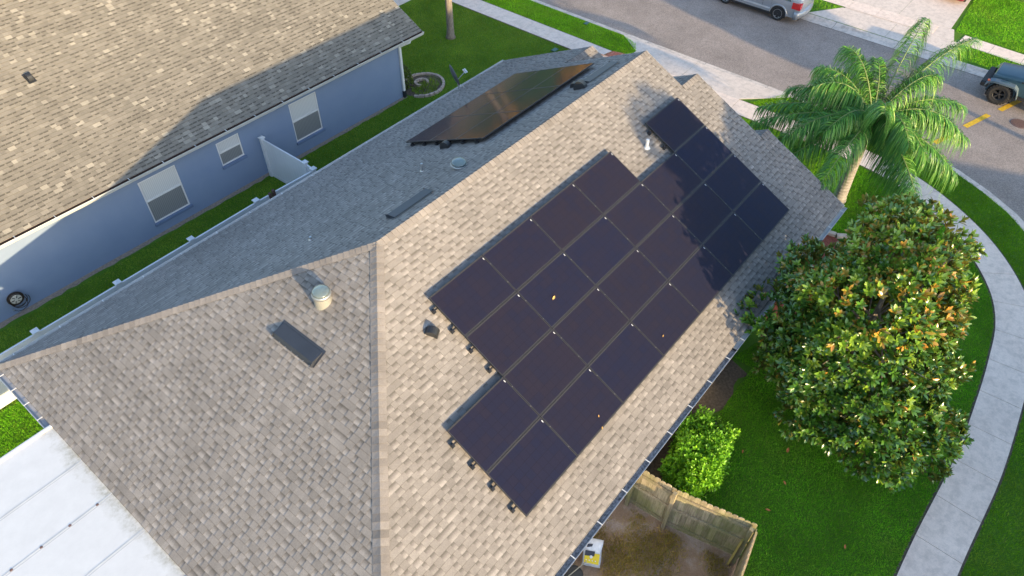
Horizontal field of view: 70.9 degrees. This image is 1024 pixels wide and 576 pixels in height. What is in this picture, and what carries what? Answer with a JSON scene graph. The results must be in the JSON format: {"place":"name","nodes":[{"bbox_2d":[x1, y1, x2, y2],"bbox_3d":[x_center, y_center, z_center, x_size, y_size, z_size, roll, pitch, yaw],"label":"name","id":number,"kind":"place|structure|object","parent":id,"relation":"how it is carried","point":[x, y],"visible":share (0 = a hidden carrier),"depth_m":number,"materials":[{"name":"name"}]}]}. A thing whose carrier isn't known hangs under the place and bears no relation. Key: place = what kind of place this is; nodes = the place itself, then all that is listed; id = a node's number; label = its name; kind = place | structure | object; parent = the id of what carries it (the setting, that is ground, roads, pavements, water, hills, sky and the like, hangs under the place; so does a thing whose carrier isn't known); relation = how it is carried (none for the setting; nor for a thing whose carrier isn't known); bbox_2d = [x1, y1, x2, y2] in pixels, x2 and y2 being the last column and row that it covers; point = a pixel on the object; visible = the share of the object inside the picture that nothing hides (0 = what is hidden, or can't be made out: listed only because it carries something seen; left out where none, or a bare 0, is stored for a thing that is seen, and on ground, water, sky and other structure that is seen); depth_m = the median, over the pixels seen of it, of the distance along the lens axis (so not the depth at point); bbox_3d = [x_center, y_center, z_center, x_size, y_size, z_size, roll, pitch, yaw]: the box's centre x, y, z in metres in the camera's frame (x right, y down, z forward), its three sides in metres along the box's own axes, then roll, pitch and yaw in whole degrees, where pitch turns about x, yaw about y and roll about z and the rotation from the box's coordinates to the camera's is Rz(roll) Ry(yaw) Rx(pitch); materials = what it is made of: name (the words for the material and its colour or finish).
{"place":"outdoors","nodes":[
{"label":"outdoors","id":0,"kind":"place"},
{"bbox_2d":[393,0,409,5],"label":"driveway","id":1,"kind":"structure","parent":0,"point":[399,2],"depth_m":36.51,"materials":[{"name":"concrete"}]},
{"bbox_2d":[0,0,1023,575],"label":"lawn","id":2,"kind":"structure","parent":0,"point":[750,342],"depth_m":19.20,"materials":[{"name":"plant"}]},
{"bbox_2d":[0,401,43,456],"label":"lawn grass","id":3,"kind":"structure","parent":2,"relation":"on","point":[21,434],"depth_m":19.05,"materials":[{"name":"green plant"}]},
{"bbox_2d":[0,166,316,408],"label":"vinyl fence","id":4,"kind":"object","parent":2,"relation":"on","point":[7,396],"visible":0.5,"depth_m":20.53,"materials":[{"name":"white plastic"}]},
{"bbox_2d":[0,97,406,328],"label":"soil strip","id":5,"kind":"object","parent":2,"relation":"on","point":[88,275],"visible":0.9,"depth_m":24.36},
{"bbox_2d":[0,0,423,322],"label":"house","id":6,"kind":"structure","parent":2,"relation":"on","point":[126,126],"depth_m":23.79,"materials":[{"name":"blue paint"}]},
{"bbox_2d":[6,292,30,310],"bbox_3d":[-14.745,0.377,21.538,0.132,0.722,0.569,31,53,25],"label":"hose reel","id":7,"kind":"object","parent":6,"relation":"attached to","point":[13,299],"visible":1,"depth_m":21.41,"materials":[{"name":"plastic"}]},
{"bbox_2d":[137,165,193,226],"bbox_3d":[-11.463,-3.065,23.818,0.138,1.780,1.400,32,54,26],"label":"window","id":8,"kind":"structure","parent":6,"relation":"in","point":[164,194],"depth_m":23.85,"materials":[{"name":"white paint"}]},
{"bbox_2d":[215,133,247,169],"bbox_3d":[-9.750,-4.763,24.971,0.138,1.030,0.980,32,54,26],"label":"window","id":9,"kind":"structure","parent":6,"relation":"in","point":[230,149],"depth_m":25.02,"materials":[{"name":"white paint"}]},
{"bbox_2d":[288,92,325,145],"bbox_3d":[-7.670,-6.347,26.883,0.138,1.710,1.320,32,54,26],"label":"window","id":10,"kind":"structure","parent":6,"relation":"in","point":[304,112],"depth_m":26.92,"materials":[{"name":"white paint"}]},
{"bbox_2d":[257,135,310,183],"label":"vinyl gate","id":11,"kind":"structure","parent":2,"relation":"on","point":[284,166],"depth_m":25.45,"materials":[{"name":"white plastic"}]},
{"bbox_2d":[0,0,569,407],"bbox_3d":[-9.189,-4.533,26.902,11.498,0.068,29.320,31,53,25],"label":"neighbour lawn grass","id":12,"kind":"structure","parent":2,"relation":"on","point":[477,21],"depth_m":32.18,"materials":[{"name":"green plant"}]},
{"bbox_2d":[0,46,846,575],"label":"house","id":13,"kind":"structure","parent":2,"relation":"on","point":[296,380],"depth_m":15.53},
{"bbox_2d":[449,441,456,448],"bbox_3d":[2.663,-0.263,17.449,0.121,0.108,12.190,31,53,25],"label":"mounting rail","id":14,"kind":"object","parent":13,"relation":"on","point":[451,445],"visible":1,"depth_m":14.17,"materials":[{"name":"black metal"}]},
{"bbox_2d":[449,65,467,89],"bbox_3d":[-1.882,-7.535,25.557,0.790,0.906,0.574,58,68,39],"label":"satellite dish","id":15,"kind":"object","parent":13,"relation":"on","point":[455,77],"visible":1,"depth_m":25.39,"materials":[{"name":"grey metal"}]},
{"bbox_2d":[469,462,476,469],"bbox_3d":[3.057,0.150,17.411,0.121,0.108,12.190,31,53,25],"label":"mounting rail","id":16,"kind":"object","parent":13,"relation":"on","point":[472,466],"visible":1,"depth_m":14.13,"materials":[{"name":"black metal"}]},
{"bbox_2d":[447,377,539,472],"bbox_3d":[-0.348,2.749,14.611,1.135,0.040,1.722,46,57,4],"label":"solar panel","id":17,"kind":"object","parent":16,"relation":"attached to","point":[488,429],"visible":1,"depth_m":14.57,"materials":[{"name":"black glass"}]},
{"bbox_2d":[503,329,586,415],"bbox_3d":[0.742,1.794,15.537,1.135,0.040,1.722,46,57,4],"label":"solar panel","id":18,"kind":"object","parent":16,"relation":"attached to","point":[544,372],"visible":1,"depth_m":15.50,"materials":[{"name":"black glass"}]},
{"bbox_2d":[552,286,629,365],"bbox_3d":[1.833,0.839,16.463,1.135,0.040,1.722,46,57,4],"label":"solar panel","id":19,"kind":"object","parent":16,"relation":"attached to","point":[590,326],"visible":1,"depth_m":16.43,"materials":[{"name":"black glass"}]},
{"bbox_2d":[597,248,667,319],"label":"solar panel","id":20,"kind":"object","parent":16,"relation":"attached to","point":[632,283],"visible":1,"depth_m":17.36,"materials":[{"name":"black glass"}]},
{"bbox_2d":[636,213,701,279],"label":"solar panel","id":21,"kind":"object","parent":16,"relation":"attached to","point":[669,246],"visible":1,"depth_m":18.28,"materials":[{"name":"black glass"}]},
{"bbox_2d":[672,182,732,243],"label":"solar panel","id":22,"kind":"object","parent":16,"relation":"attached to","point":[702,212],"visible":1,"depth_m":19.21,"materials":[{"name":"black glass"}]},
{"bbox_2d":[704,154,760,210],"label":"solar panel","id":23,"kind":"object","parent":16,"relation":"attached to","point":[732,181],"visible":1,"depth_m":20.13,"materials":[{"name":"black glass"}]},
{"bbox_2d":[489,484,495,491],"bbox_3d":[3.451,0.563,17.373,0.121,0.108,12.190,31,53,25],"label":"mounting rail","id":24,"kind":"object","parent":13,"relation":"on","point":[491,488],"visible":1,"depth_m":14.09,"materials":[{"name":"black metal"}]},
{"bbox_2d":[509,505,516,513],"bbox_3d":[3.845,0.976,17.335,0.121,0.108,12.190,31,53,25],"label":"mounting rail","id":25,"kind":"object","parent":13,"relation":"on","point":[512,509],"visible":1,"depth_m":14.06,"materials":[{"name":"black metal"}]},
{"bbox_2d":[487,417,577,516],"bbox_3d":[0.440,3.575,14.535,1.135,0.040,1.722,46,57,4],"label":"solar panel","id":26,"kind":"object","parent":25,"relation":"attached to","point":[529,468],"visible":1,"depth_m":14.50,"materials":[{"name":"black glass"}]},
{"bbox_2d":[540,366,623,455],"bbox_3d":[1.530,2.620,15.461,1.135,0.040,1.722,46,57,4],"label":"solar panel","id":27,"kind":"object","parent":25,"relation":"attached to","point":[575,409],"visible":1,"depth_m":15.43,"materials":[{"name":"black glass"}]},
{"bbox_2d":[588,321,663,402],"bbox_3d":[2.621,1.665,16.387,1.135,0.040,1.722,46,57,4],"label":"solar panel","id":28,"kind":"object","parent":25,"relation":"attached to","point":[625,361],"visible":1,"depth_m":16.35,"materials":[{"name":"black glass"}]},
{"bbox_2d":[631,281,699,355],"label":"solar panel","id":29,"kind":"object","parent":25,"relation":"attached to","point":[669,312],"visible":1,"depth_m":17.28,"materials":[{"name":"black glass"}]},
{"bbox_2d":[668,245,732,313],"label":"solar panel","id":30,"kind":"object","parent":25,"relation":"attached to","point":[700,278],"visible":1,"depth_m":18.21,"materials":[{"name":"black glass"}]},
{"bbox_2d":[702,212,762,275],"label":"solar panel","id":31,"kind":"object","parent":25,"relation":"attached to","point":[732,242],"visible":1,"depth_m":19.13,"materials":[{"name":"black glass"}]},
{"bbox_2d":[733,182,788,240],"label":"solar panel","id":32,"kind":"object","parent":25,"relation":"attached to","point":[761,210],"visible":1,"depth_m":20.06,"materials":[{"name":"black glass"}]},
{"bbox_3d":[-0.509,-5.541,21.852,0.121,0.108,5.235,31,53,25],"label":"mounting rail","id":33,"kind":"object","parent":13,"relation":"on","visible":0},
{"bbox_2d":[430,113,493,141],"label":"solar panel","id":34,"kind":"object","parent":33,"relation":"attached to","point":[459,128],"visible":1,"depth_m":20.66,"materials":[{"name":"black glass"}]},
{"bbox_2d":[470,89,530,114],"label":"solar panel","id":35,"kind":"object","parent":33,"relation":"attached to","point":[500,102],"visible":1,"depth_m":21.59,"materials":[{"name":"black glass"}]},
{"bbox_2d":[506,67,564,91],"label":"solar panel","id":36,"kind":"object","parent":33,"relation":"attached to","point":[535,79],"visible":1,"depth_m":22.53,"materials":[{"name":"black glass"}]},
{"bbox_2d":[405,72,444,97],"bbox_3d":[-3.837,-8.771,30.998,1.885,0.129,1.961,31,53,25],"label":"flower bed","id":37,"kind":"object","parent":2,"relation":"on","point":[418,79],"visible":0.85,"depth_m":31.02,"materials":[{"name":"grey stone"}]},
{"bbox_2d":[403,64,413,88],"bbox_3d":[-4.772,-9.126,30.665,1.355,0.986,1.003,31,53,25],"label":"bush","id":38,"kind":"object","parent":37,"relation":"on","point":[409,75],"visible":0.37,"depth_m":30.51,"materials":[{"name":"green plant"}]},
{"bbox_2d":[412,75,439,93],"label":"bed plants","id":39,"kind":"object","parent":37,"relation":"in","point":[432,83],"visible":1,"depth_m":30.81,"materials":[{"name":"green plant"}]},
{"bbox_2d":[445,0,455,39],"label":"oak tree","id":40,"kind":"object","parent":2,"relation":"on","point":[450,34],"visible":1,"depth_m":33.29,"materials":[{"name":"plant"}]},
{"bbox_2d":[484,0,635,53],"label":"front verge grass","id":41,"kind":"structure","parent":2,"relation":"on","point":[569,20],"depth_m":34.98,"materials":[{"name":"green plant"}]},
{"bbox_2d":[645,359,748,502],"bbox_3d":[4.787,3.696,19.338,0.985,0.001,5.700,31,53,25],"label":"soil strip","id":42,"kind":"object","parent":2,"relation":"on","point":[717,394],"visible":0.34,"depth_m":20.00,"materials":[{"name":"brown soil"}]},
{"bbox_2d":[657,404,740,504],"bbox_3d":[4.718,4.072,18.073,1.763,1.377,2.825,31,53,25],"label":"shrub","id":43,"kind":"object","parent":42,"relation":"on","point":[708,437],"visible":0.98,"depth_m":17.72,"materials":[{"name":"green plant"}]},
{"bbox_2d":[531,0,1023,230],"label":"kerb","id":44,"kind":"structure","parent":2,"relation":"on","point":[1012,213],"depth_m":31.96,"materials":[{"name":"concrete"}]},
{"bbox_2d":[765,235,839,318],"bbox_3d":[9.724,-0.222,23.137,1.700,0.001,5.000,31,53,25],"label":"mulch bed","id":45,"kind":"object","parent":2,"relation":"on","point":[827,240],"depth_m":24.41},
{"bbox_2d":[827,230,836,236],"bbox_3d":[10.923,-1.876,24.663,0.340,0.120,0.160,21,50,18],"label":"edging block","id":46,"kind":"object","parent":2,"relation":"on","point":[832,233],"depth_m":24.60,"materials":[{"name":"grey concrete"}]},
{"bbox_2d":[836,233,847,238],"bbox_3d":[11.257,-1.768,24.567,0.340,0.120,0.160,4,47,3],"label":"edging block","id":47,"kind":"object","parent":2,"relation":"on","point":[840,235],"depth_m":24.52,"materials":[{"name":"grey concrete"}]},
{"bbox_2d":[734,190,987,493],"bbox_3d":[8.698,0.941,17.390,6.362,6.729,5.436,31,53,25],"label":"magnolia tree","id":48,"kind":"object","parent":2,"relation":"on","point":[856,270],"visible":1,"depth_m":16.43,"materials":[{"name":"green plant"}]},
{"bbox_2d":[749,17,982,213],"bbox_3d":[12.262,-4.913,23.936,8.658,5.451,6.183,-9,47,-10],"label":"palm tree","id":49,"kind":"object","parent":2,"relation":"on","point":[890,131],"visible":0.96,"depth_m":23.18,"materials":[{"name":"green plant"}]},
{"bbox_2d":[750,94,1023,575],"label":"verge grass","id":50,"kind":"structure","parent":2,"relation":"on","point":[1009,257],"depth_m":23.79,"materials":[{"name":"green plant"}]},
{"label":"patio slab","id":51,"kind":"structure","parent":2,"relation":"on","visible":0},
{"bbox_2d":[0,425,186,575],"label":"patio cover","id":52,"kind":"object","parent":51,"relation":"on","point":[64,511],"visible":0.97,"depth_m":14.51,"materials":[{"name":"white metal"}]},
{"bbox_2d":[563,498,738,575],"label":"dirt yard","id":53,"kind":"structure","parent":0,"point":[695,565],"depth_m":16.94,"materials":[{"name":"brown soil"}]},
{"bbox_2d":[564,565,582,575],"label":"lidded bin","id":54,"kind":"object","parent":53,"relation":"on","point":[577,572],"visible":0.84,"depth_m":16.20,"materials":[{"name":"plastic"}]},
{"bbox_2d":[582,538,603,567],"bbox_3d":[1.853,6.080,16.564,0.439,0.460,0.544,8,47,7],"label":"bag","id":55,"kind":"object","parent":53,"relation":"on","point":[592,551],"visible":0.86,"depth_m":16.46,"materials":[{"name":"white plastic"}]},
{"bbox_2d":[624,471,757,575],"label":"wood fence","id":56,"kind":"object","parent":53,"relation":"on","point":[661,506],"visible":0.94,"depth_m":16.51,"materials":[{"name":"beige wood"}]},
{"bbox_2d":[624,35,788,98],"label":"driveway","id":57,"kind":"structure","parent":0,"point":[714,79],"depth_m":31.92,"materials":[{"name":"concrete"}]},
{"bbox_2d":[602,51,624,56],"bbox_3d":[3.919,-9.033,30.593,1.872,1.420,4.350,31,53,25],"label":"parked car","id":58,"kind":"object","parent":57,"relation":"on","point":[611,53],"depth_m":31.49,"materials":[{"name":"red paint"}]},
{"bbox_2d":[452,0,1023,575],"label":"pavement","id":59,"kind":"structure","parent":0,"point":[950,522],"depth_m":19.77,"materials":[{"name":"concrete"}]},
{"bbox_2d":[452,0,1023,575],"bbox_3d":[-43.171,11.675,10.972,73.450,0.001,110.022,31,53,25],"label":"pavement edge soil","id":60,"kind":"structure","parent":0,"point":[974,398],"depth_m":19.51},
{"bbox_2d":[539,0,1023,220],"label":"road","id":61,"kind":"structure","parent":0,"point":[767,49],"depth_m":33.48,"materials":[{"name":"grey asphalt"}]},
{"bbox_2d":[721,0,813,20],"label":"parked car","id":62,"kind":"object","parent":61,"relation":"on","point":[777,10],"visible":1,"depth_m":35.37,"materials":[{"name":"silver metal"}]},
{"bbox_2d":[963,114,989,127],"bbox_3d":[19.279,-6.941,29.828,1.657,0.001,0.220,-25,52,-23],"label":"yellow dash","id":63,"kind":"object","parent":61,"relation":"on","point":[976,120],"visible":1,"depth_m":29.83,"materials":[{"name":"paint"}]},
{"bbox_2d":[980,62,1023,104],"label":"parked car","id":64,"kind":"object","parent":61,"relation":"on","point":[1005,80],"visible":1,"depth_m":30.30,"materials":[{"name":"blue paint"}]},
{"bbox_2d":[998,100,1021,110],"bbox_3d":[21.248,-7.802,30.680,1.524,0.001,0.220,-25,52,-22],"label":"yellow dash","id":65,"kind":"object","parent":61,"relation":"on","point":[1007,106],"visible":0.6,"depth_m":30.65,"materials":[{"name":"paint"}]},
{"bbox_2d":[1010,119,1023,128],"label":"manhole cover","id":66,"kind":"object","parent":61,"relation":"on","point":[1018,123],"visible":1,"depth_m":29.71,"materials":[{"name":"metal"}]},
{"bbox_2d":[824,0,937,32],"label":"pavement","id":67,"kind":"structure","parent":0,"point":[883,14],"depth_m":36.20,"materials":[{"name":"concrete"}]},
{"bbox_2d":[809,0,969,58],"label":"driveway","id":68,"kind":"structure","parent":0,"point":[943,15],"depth_m":35.92,"materials":[{"name":"concrete"}]},
{"bbox_2d":[802,19,982,77],"bbox_3d":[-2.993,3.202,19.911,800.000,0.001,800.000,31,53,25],"label":"curb","id":69,"kind":"structure","parent":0,"point":[886,46],"depth_m":34.39,"materials":[{"name":"concrete"}]},
{"bbox_2d":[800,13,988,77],"bbox_3d":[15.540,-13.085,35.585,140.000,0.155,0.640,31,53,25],"label":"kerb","id":70,"kind":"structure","parent":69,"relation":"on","point":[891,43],"depth_m":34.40,"materials":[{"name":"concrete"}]},
{"bbox_2d":[810,0,1023,69],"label":"lawn","id":71,"kind":"structure","parent":0,"point":[957,35],"depth_m":35.33,"materials":[{"name":"plant"}]},
{"bbox_2d":[812,0,838,9],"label":"lawn grass","id":72,"kind":"structure","parent":71,"relation":"on","point":[834,6],"depth_m":36.73,"materials":[{"name":"green plant"}]},
{"bbox_2d":[961,47,1023,67],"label":"yard grass","id":73,"kind":"structure","parent":71,"relation":"on","point":[979,58],"depth_m":33.13,"materials":[{"name":"green plant"}]},
{"bbox_2d":[957,0,1023,52],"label":"front grass","id":74,"kind":"structure","parent":0,"point":[1012,34],"depth_m":35.66,"materials":[{"name":"green plant"}]},
{"bbox_2d":[960,35,1023,64],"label":"pavement","id":75,"kind":"structure","parent":0,"point":[1004,53],"depth_m":33.64,"materials":[{"name":"concrete"}]},
{"bbox_3d":[-1.309,-5.670,22.660,0.121,0.108,5.235,31,53,25],"label":"mounting rail","id":76,"kind":"object","parent":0,"visible":0},
{"bbox_2d":[406,115,468,142],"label":"solar panel","id":77,"kind":"object","parent":76,"relation":"attached to","point":[435,129],"visible":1,"depth_m":21.46,"materials":[{"name":"black glass"}]},
{"bbox_2d":[446,92,504,116],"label":"solar panel","id":78,"kind":"object","parent":76,"relation":"attached to","point":[475,104],"visible":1,"depth_m":22.41,"materials":[{"name":"black glass"}]},
{"bbox_2d":[483,70,538,93],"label":"solar panel","id":79,"kind":"object","parent":76,"relation":"attached to","point":[510,82],"visible":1,"depth_m":23.34,"materials":[{"name":"black glass"}]},
{"bbox_3d":[0.946,-1.033,17.108,0.121,0.108,7.060,31,53,25],"label":"mounting rail","id":80,"kind":"object","parent":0,"visible":0},
{"bbox_2d":[429,255,515,336],"bbox_3d":[-0.833,0.142,15.689,1.135,0.041,1.722,46,57,4],"label":"solar panel","id":81,"kind":"object","parent":80,"relation":"attached to","point":[467,300],"visible":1,"depth_m":15.65,"materials":[{"name":"black glass"}]},
{"bbox_2d":[482,217,561,290],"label":"solar panel","id":82,"kind":"object","parent":80,"relation":"attached to","point":[519,256],"visible":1,"depth_m":16.58,"materials":[{"name":"black glass"}]},
{"bbox_2d":[529,182,602,250],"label":"solar panel","id":83,"kind":"object","parent":80,"relation":"attached to","point":[566,216],"visible":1,"depth_m":17.51,"materials":[{"name":"black glass"}]},
{"bbox_2d":[572,151,639,214],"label":"solar panel","id":84,"kind":"object","parent":80,"relation":"attached to","point":[606,183],"visible":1,"depth_m":18.44,"materials":[{"name":"black glass"}]},
{"bbox_3d":[4.758,-4.371,20.345,0.121,0.108,1.855,31,53,25],"label":"mounting rail","id":85,"kind":"object","parent":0,"visible":0},
{"bbox_2d":[645,98,703,151],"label":"solar panel","id":86,"kind":"object","parent":85,"relation":"attached to","point":[675,124],"visible":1,"depth_m":20.28,"materials":[{"name":"black glass"}]},
{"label":"mounting rail","id":87,"kind":"object","parent":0,"visible":0},
{"bbox_2d":[465,292,551,375],"bbox_3d":[-0.045,0.968,15.613,1.135,0.041,1.722,46,57,4],"label":"solar panel","id":88,"kind":"object","parent":87,"relation":"attached to","point":[508,334],"visible":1,"depth_m":15.57,"materials":[{"name":"black glass"}]},
{"bbox_2d":[517,251,595,327],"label":"solar panel","id":89,"kind":"object","parent":87,"relation":"attached to","point":[565,281],"visible":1,"depth_m":16.51,"materials":[{"name":"black glass"}]},
{"bbox_2d":[563,215,634,284],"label":"solar panel","id":90,"kind":"object","parent":87,"relation":"attached to","point":[599,250],"visible":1,"depth_m":17.43,"materials":[{"name":"black glass"}]},
{"bbox_2d":[604,182,670,246],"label":"solar panel","id":91,"kind":"object","parent":87,"relation":"attached to","point":[639,213],"visible":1,"depth_m":18.36,"materials":[{"name":"black glass"}]},
{"bbox_2d":[641,152,702,212],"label":"solar panel","id":92,"kind":"object","parent":87,"relation":"attached to","point":[672,182],"visible":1,"depth_m":19.29,"materials":[{"name":"black glass"}]},
{"bbox_2d":[675,126,731,181],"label":"solar panel","id":93,"kind":"object","parent":87,"relation":"attached to","point":[703,153],"visible":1,"depth_m":20.21,"materials":[{"name":"black glass"}]},
{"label":"mounting rail","id":94,"kind":"object","parent":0,"visible":0},
{"bbox_2d":[455,111,522,139],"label":"solar panel","id":95,"kind":"object","parent":94,"relation":"on","point":[488,126],"visible":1,"depth_m":19.81,"materials":[{"name":"black glass"}]},
{"bbox_2d":[496,86,560,112],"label":"solar panel","id":96,"kind":"object","parent":94,"relation":"on","point":[527,100],"visible":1,"depth_m":20.76,"materials":[{"name":"black glass"}]},
{"bbox_2d":[533,63,593,88],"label":"solar panel","id":97,"kind":"object","parent":94,"relation":"on","point":[563,76],"visible":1,"depth_m":21.69,"materials":[{"name":"black glass"}]}
]}

